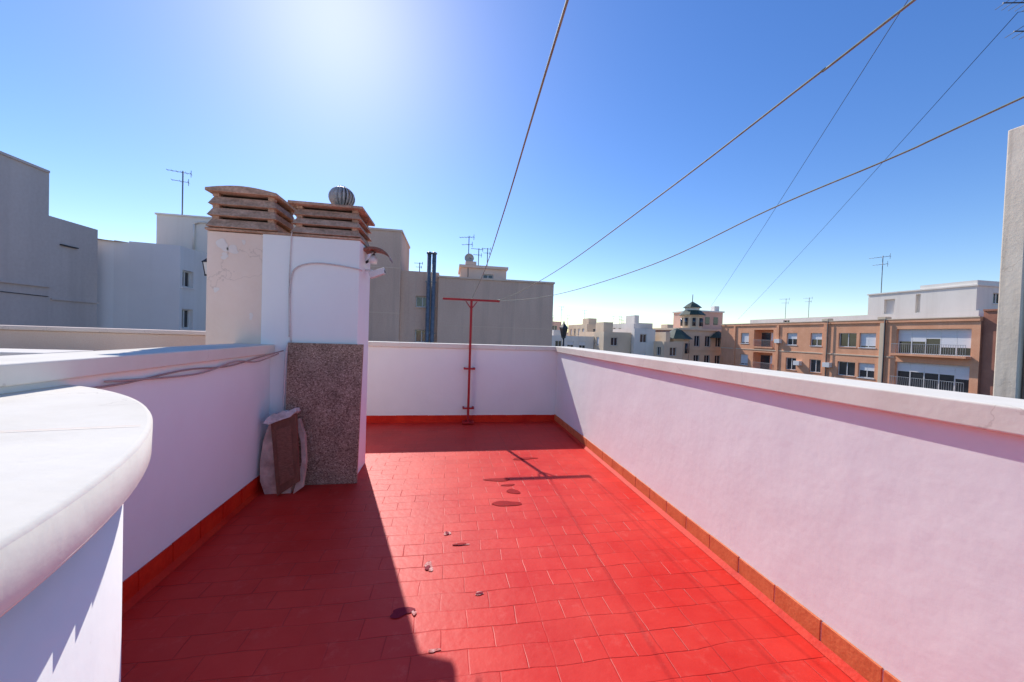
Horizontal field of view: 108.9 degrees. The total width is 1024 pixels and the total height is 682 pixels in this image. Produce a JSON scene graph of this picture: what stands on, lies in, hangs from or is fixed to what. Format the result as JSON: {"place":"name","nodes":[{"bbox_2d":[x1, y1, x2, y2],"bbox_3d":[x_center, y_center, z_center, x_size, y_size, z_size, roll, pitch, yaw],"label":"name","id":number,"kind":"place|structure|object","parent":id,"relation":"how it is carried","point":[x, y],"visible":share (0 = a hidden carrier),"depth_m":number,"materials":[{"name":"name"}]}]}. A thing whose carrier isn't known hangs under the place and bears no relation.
{"place":"outdoors","nodes":[
{"label":"outdoors","id":0,"kind":"place"},
{"bbox_2d":[0,151,98,327],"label":"grey apartment block","id":1,"kind":"structure","parent":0,"point":[48,270],"depth_m":12.60,"materials":[{"name":"paint"}]},
{"bbox_2d":[0,325,205,355],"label":"neighbour terrace","id":2,"kind":"structure","parent":0,"point":[19,340],"depth_m":5.07,"materials":[{"name":"paint"}]},
{"bbox_2d":[155,212,295,253],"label":"offwhite apartment block","id":3,"kind":"structure","parent":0,"point":[188,231],"depth_m":17.49,"materials":[{"name":"white paint"}]},
{"bbox_2d":[166,169,192,214],"bbox_3d":[-17.424,-7.412,19.121,1.000,3.196,0.440,1,1,-28],"label":"tv antenna","id":4,"kind":"object","parent":3,"relation":"on","point":[182,181],"visible":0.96,"depth_m":19.17,"materials":[{"name":"metal"}]},
{"bbox_2d":[121,422,854,681],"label":"terrace floor","id":5,"kind":"structure","parent":0,"point":[580,564],"depth_m":2.29,"materials":[{"name":"red tile"}]},
{"bbox_2d":[0,385,152,681],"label":"rounded stairwell wall","id":6,"kind":"structure","parent":5,"relation":"on","point":[74,461],"depth_m":0.76,"materials":[{"name":"white paint"}]},
{"bbox_2d":[0,343,274,581],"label":"parapet wall","id":7,"kind":"structure","parent":5,"relation":"on","point":[209,431],"depth_m":2.46,"materials":[{"name":"white paint"}]},
{"bbox_2d":[91,350,283,388],"bbox_3d":[-2.198,0.176,2.652,0.112,0.122,2.163,2,1,-10],"label":"wall cable","id":8,"kind":"object","parent":7,"relation":"attached to","point":[152,377],"depth_m":2.37,"materials":[{"name":"grey plastic"}]},
{"bbox_2d":[122,475,262,615],"bbox_3d":[-2.248,1.412,2.540,0.052,0.162,2.501,2,1,-11],"label":"tile skirting","id":9,"kind":"object","parent":7,"relation":"attached to","point":[142,582],"visible":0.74,"depth_m":2.49,"materials":[{"name":"red tile"}]},
{"bbox_2d":[260,407,307,495],"bbox_3d":[-2.220,1.064,3.572,0.410,0.831,0.250,2,1,-10],"label":"paper sack and board","id":10,"kind":"object","parent":5,"relation":"on","point":[282,471],"visible":1,"depth_m":3.52,"materials":[{"name":"paper"}]},
{"bbox_2d":[205,186,374,472],"bbox_3d":[-2.378,-0.023,4.017,1.475,3.008,0.640,2,1,-10],"label":"chimney stack","id":11,"kind":"object","parent":5,"relation":"on","point":[329,304],"visible":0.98,"depth_m":3.74,"materials":[{"name":"white paint"}]},
{"bbox_2d":[201,258,206,275],"bbox_3d":[-3.118,-0.768,3.781,0.123,0.197,0.090,2,1,-10],"label":"wall lantern","id":12,"kind":"object","parent":11,"relation":"attached to","point":[204,262],"depth_m":3.75,"materials":[{"name":"metal"}]},
{"bbox_2d":[213,238,252,319],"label":"peeled render patches","id":13,"kind":"object","parent":11,"relation":"attached to","point":[221,243],"visible":1,"depth_m":3.65,"materials":[{"name":"white paint"}]},
{"bbox_2d":[283,232,361,409],"bbox_3d":[-1.961,0.036,3.800,0.725,2.266,0.068,2,1,-14],"label":"wall cable","id":14,"kind":"object","parent":11,"relation":"attached to","point":[289,315],"depth_m":3.73,"materials":[{"name":"white plastic"}]},
{"bbox_2d":[328,185,354,205],"bbox_3d":[-1.891,-1.565,4.064,0.270,0.302,0.270,2,1,-10],"label":"turbine roof vent","id":15,"kind":"object","parent":11,"relation":"on","point":[341,195],"visible":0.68,"depth_m":3.98,"materials":[{"name":"metal"}]},
{"bbox_2d":[365,267,385,278],"bbox_3d":[-1.542,-0.766,4.117,0.226,0.126,0.070,2,1,-10],"label":"security camera","id":16,"kind":"object","parent":11,"relation":"attached to","point":[376,273],"visible":1,"depth_m":4.09,"materials":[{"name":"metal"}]},
{"bbox_2d":[363,246,392,263],"bbox_3d":[-1.533,-0.956,4.130,0.334,0.174,0.220,2,1,-10],"label":"hooded wall lamp","id":17,"kind":"object","parent":11,"relation":"attached to","point":[372,259],"visible":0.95,"depth_m":4.09,"materials":[{"name":"metal"}]},
{"bbox_2d":[285,342,363,484],"bbox_3d":[-1.938,0.748,3.772,0.725,1.445,0.085,2,1,-10],"label":"terrazzo slab","id":18,"kind":"object","parent":5,"relation":"on","point":[323,386],"depth_m":3.76,"materials":[{"name":"grey stone"}]},
{"bbox_2d":[390,531,482,651],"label":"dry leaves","id":19,"kind":"object","parent":5,"relation":"on","point":[399,612],"visible":1,"depth_m":2.10,"materials":[{"name":"plant"}]},
{"bbox_2d":[366,341,564,415],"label":"parapet wall","id":20,"kind":"structure","parent":5,"relation":"on","point":[413,378],"depth_m":6.55,"materials":[{"name":"white paint"}]},
{"bbox_2d":[366,415,553,422],"bbox_3d":[-1.161,1.391,6.507,4.000,0.137,0.052,2,1,-10],"label":"tile skirting","id":21,"kind":"object","parent":20,"relation":"attached to","point":[449,418],"visible":0.67,"depth_m":6.53,"materials":[{"name":"red tile"}]},
{"bbox_2d":[443,297,499,423],"bbox_3d":[-0.749,0.352,6.476,1.000,2.190,0.200,2,1,-10],"label":"clothes line post","id":22,"kind":"object","parent":5,"relation":"on","point":[469,369],"visible":0.99,"depth_m":6.45,"materials":[{"name":"red metal"}]},
{"bbox_2d":[471,0,568,298],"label":"clothes line","id":23,"kind":"object","parent":22,"relation":"attached to","point":[555,39],"visible":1,"depth_m":0.95,"materials":[{"name":"plastic"}]},
{"bbox_2d":[500,0,915,299],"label":"clothes line","id":24,"kind":"object","parent":22,"relation":"attached to","point":[846,52],"visible":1,"depth_m":0.99,"materials":[{"name":"plastic"}]},
{"bbox_2d":[499,96,1023,300],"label":"clothes line","id":25,"kind":"object","parent":22,"relation":"attached to","point":[990,112],"visible":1,"depth_m":1.33,"materials":[{"name":"plastic"}]},
{"bbox_2d":[483,457,534,505],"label":"damp floor patches","id":26,"kind":"object","parent":5,"relation":"on","point":[504,503],"visible":1,"depth_m":3.75,"materials":[{"name":"red tile"}]},
{"bbox_2d":[555,347,1023,681],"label":"parapet wall","id":27,"kind":"structure","parent":5,"relation":"on","point":[881,524],"depth_m":1.82,"materials":[{"name":"white paint"}]},
{"bbox_2d":[553,414,900,681],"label":"tile skirting","id":28,"kind":"object","parent":27,"relation":"attached to","point":[849,659],"visible":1,"depth_m":2.30,"materials":[{"name":"tile"}]},
{"bbox_2d":[0,0,1023,332],"label":"sky","id":29,"kind":"structure","parent":0,"point":[422,110],"materials":[{"name":"blue"}]},
{"bbox_2d":[552,321,560,329],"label":"pink town house","id":30,"kind":"structure","parent":0,"point":[556,325],"depth_m":82.91,"materials":[{"name":"paint"}]},
{"bbox_2d":[552,330,593,348],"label":"white town house","id":31,"kind":"structure","parent":0,"point":[580,342],"depth_m":64.93,"materials":[{"name":"white paint"}]},
{"bbox_2d":[568,318,596,335],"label":"beige town house","id":32,"kind":"structure","parent":0,"point":[588,325],"depth_m":78.37,"materials":[{"name":"beige paint"}]},
{"bbox_2d":[579,322,630,353],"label":"beige town house","id":33,"kind":"structure","parent":0,"point":[606,337],"depth_m":62.20,"materials":[{"name":"beige paint"}]},
{"bbox_2d":[613,315,652,328],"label":"white town house","id":34,"kind":"structure","parent":0,"point":[632,319],"depth_m":70.57,"materials":[{"name":"white paint"}]},
{"bbox_2d":[613,323,655,355],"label":"white town house","id":35,"kind":"structure","parent":0,"point":[642,341],"depth_m":61.82,"materials":[{"name":"white paint"}]},
{"bbox_2d":[661,324,672,327],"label":"town house","id":36,"kind":"structure","parent":0,"point":[667,326],"depth_m":117.13,"materials":[{"name":"beige paint"}]},
{"bbox_2d":[653,294,724,363],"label":"domed corner building","id":37,"kind":"structure","parent":0,"point":[695,330],"depth_m":64.80,"materials":[{"name":"paint"}]},
{"bbox_2d":[720,280,998,393],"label":"orange brick apartment block","id":38,"kind":"structure","parent":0,"point":[903,338],"depth_m":38.52,"materials":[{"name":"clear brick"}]},
{"bbox_2d":[869,253,890,292],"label":"tv antenna","id":39,"kind":"object","parent":38,"relation":"on","point":[882,269],"visible":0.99,"depth_m":41.75,"materials":[{"name":"metal"}]},
{"bbox_2d":[979,309,997,395],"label":"dark brick apartment block","id":40,"kind":"structure","parent":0,"point":[988,351],"depth_m":31.09,"materials":[{"name":"brown brick"}]},
{"label":"ground","id":41,"kind":"structure","parent":0,"visible":0},
{"bbox_2d":[97,238,206,330],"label":"pale apartment block","id":42,"kind":"structure","parent":41,"relation":"on","point":[143,285],"depth_m":15.57,"materials":[{"name":"white paint"}]},
{"bbox_2d":[368,227,554,345],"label":"tan apartment block","id":43,"kind":"structure","parent":41,"relation":"on","point":[397,303],"depth_m":21.80,"materials":[{"name":"beige paint"}]},
{"bbox_2d":[425,251,436,342],"bbox_3d":[-4.912,2.937,21.400,0.650,16.260,0.320,2,1,-10],"label":"chimney flue pipe","id":44,"kind":"object","parent":43,"relation":"attached to","point":[431,288],"visible":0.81,"depth_m":21.21,"materials":[{"name":"metal"}]},
{"bbox_2d":[460,236,474,276],"bbox_3d":[-2.991,-5.364,23.670,1.021,3.096,0.688,2,1,14],"label":"tv antenna","id":45,"kind":"object","parent":43,"relation":"on","point":[469,257],"visible":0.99,"depth_m":23.70,"materials":[{"name":"metal"}]},
{"bbox_2d":[471,248,482,264],"bbox_3d":[-2.309,-5.537,24.012,0.800,1.277,0.352,2,1,-21],"label":"tv antenna","id":46,"kind":"object","parent":43,"relation":"on","point":[478,254],"visible":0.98,"depth_m":24.03,"materials":[{"name":"metal"}]},
{"bbox_2d":[559,322,567,345],"bbox_3d":[1.002,9.423,9.523,0.250,19.900,0.217,2,1,-10],"label":"lantern lamp post","id":47,"kind":"object","parent":41,"relation":"on","point":[563,327],"visible":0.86,"depth_m":9.31,"materials":[{"name":"metal"}]},
{"bbox_2d":[653,332,682,359],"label":"beige town house","id":48,"kind":"structure","parent":41,"relation":"on","point":[664,347],"depth_m":59.56,"materials":[{"name":"white paint"}]},
{"bbox_2d":[993,125,1023,398],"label":"concrete post","id":49,"kind":"object","parent":41,"relation":"on","point":[1009,369],"visible":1,"depth_m":2.65,"materials":[{"name":"white concrete"}]},
{"bbox_2d":[995,0,1023,38],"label":"rooftop antenna mast","id":50,"kind":"object","parent":41,"relation":"on","point":[1006,2],"visible":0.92,"depth_m":7.94,"materials":[{"name":"metal"}]},
{"bbox_2d":[711,0,907,305],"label":"guy wire","id":51,"kind":"object","parent":50,"relation":"attached to","point":[828,124],"visible":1,"depth_m":9.49,"materials":[{"name":"grey metal"}]},
{"bbox_2d":[747,11,1023,309],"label":"guy wire","id":52,"kind":"object","parent":50,"relation":"attached to","point":[908,133],"visible":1,"depth_m":10.65,"materials":[{"name":"grey metal"}]}
]}

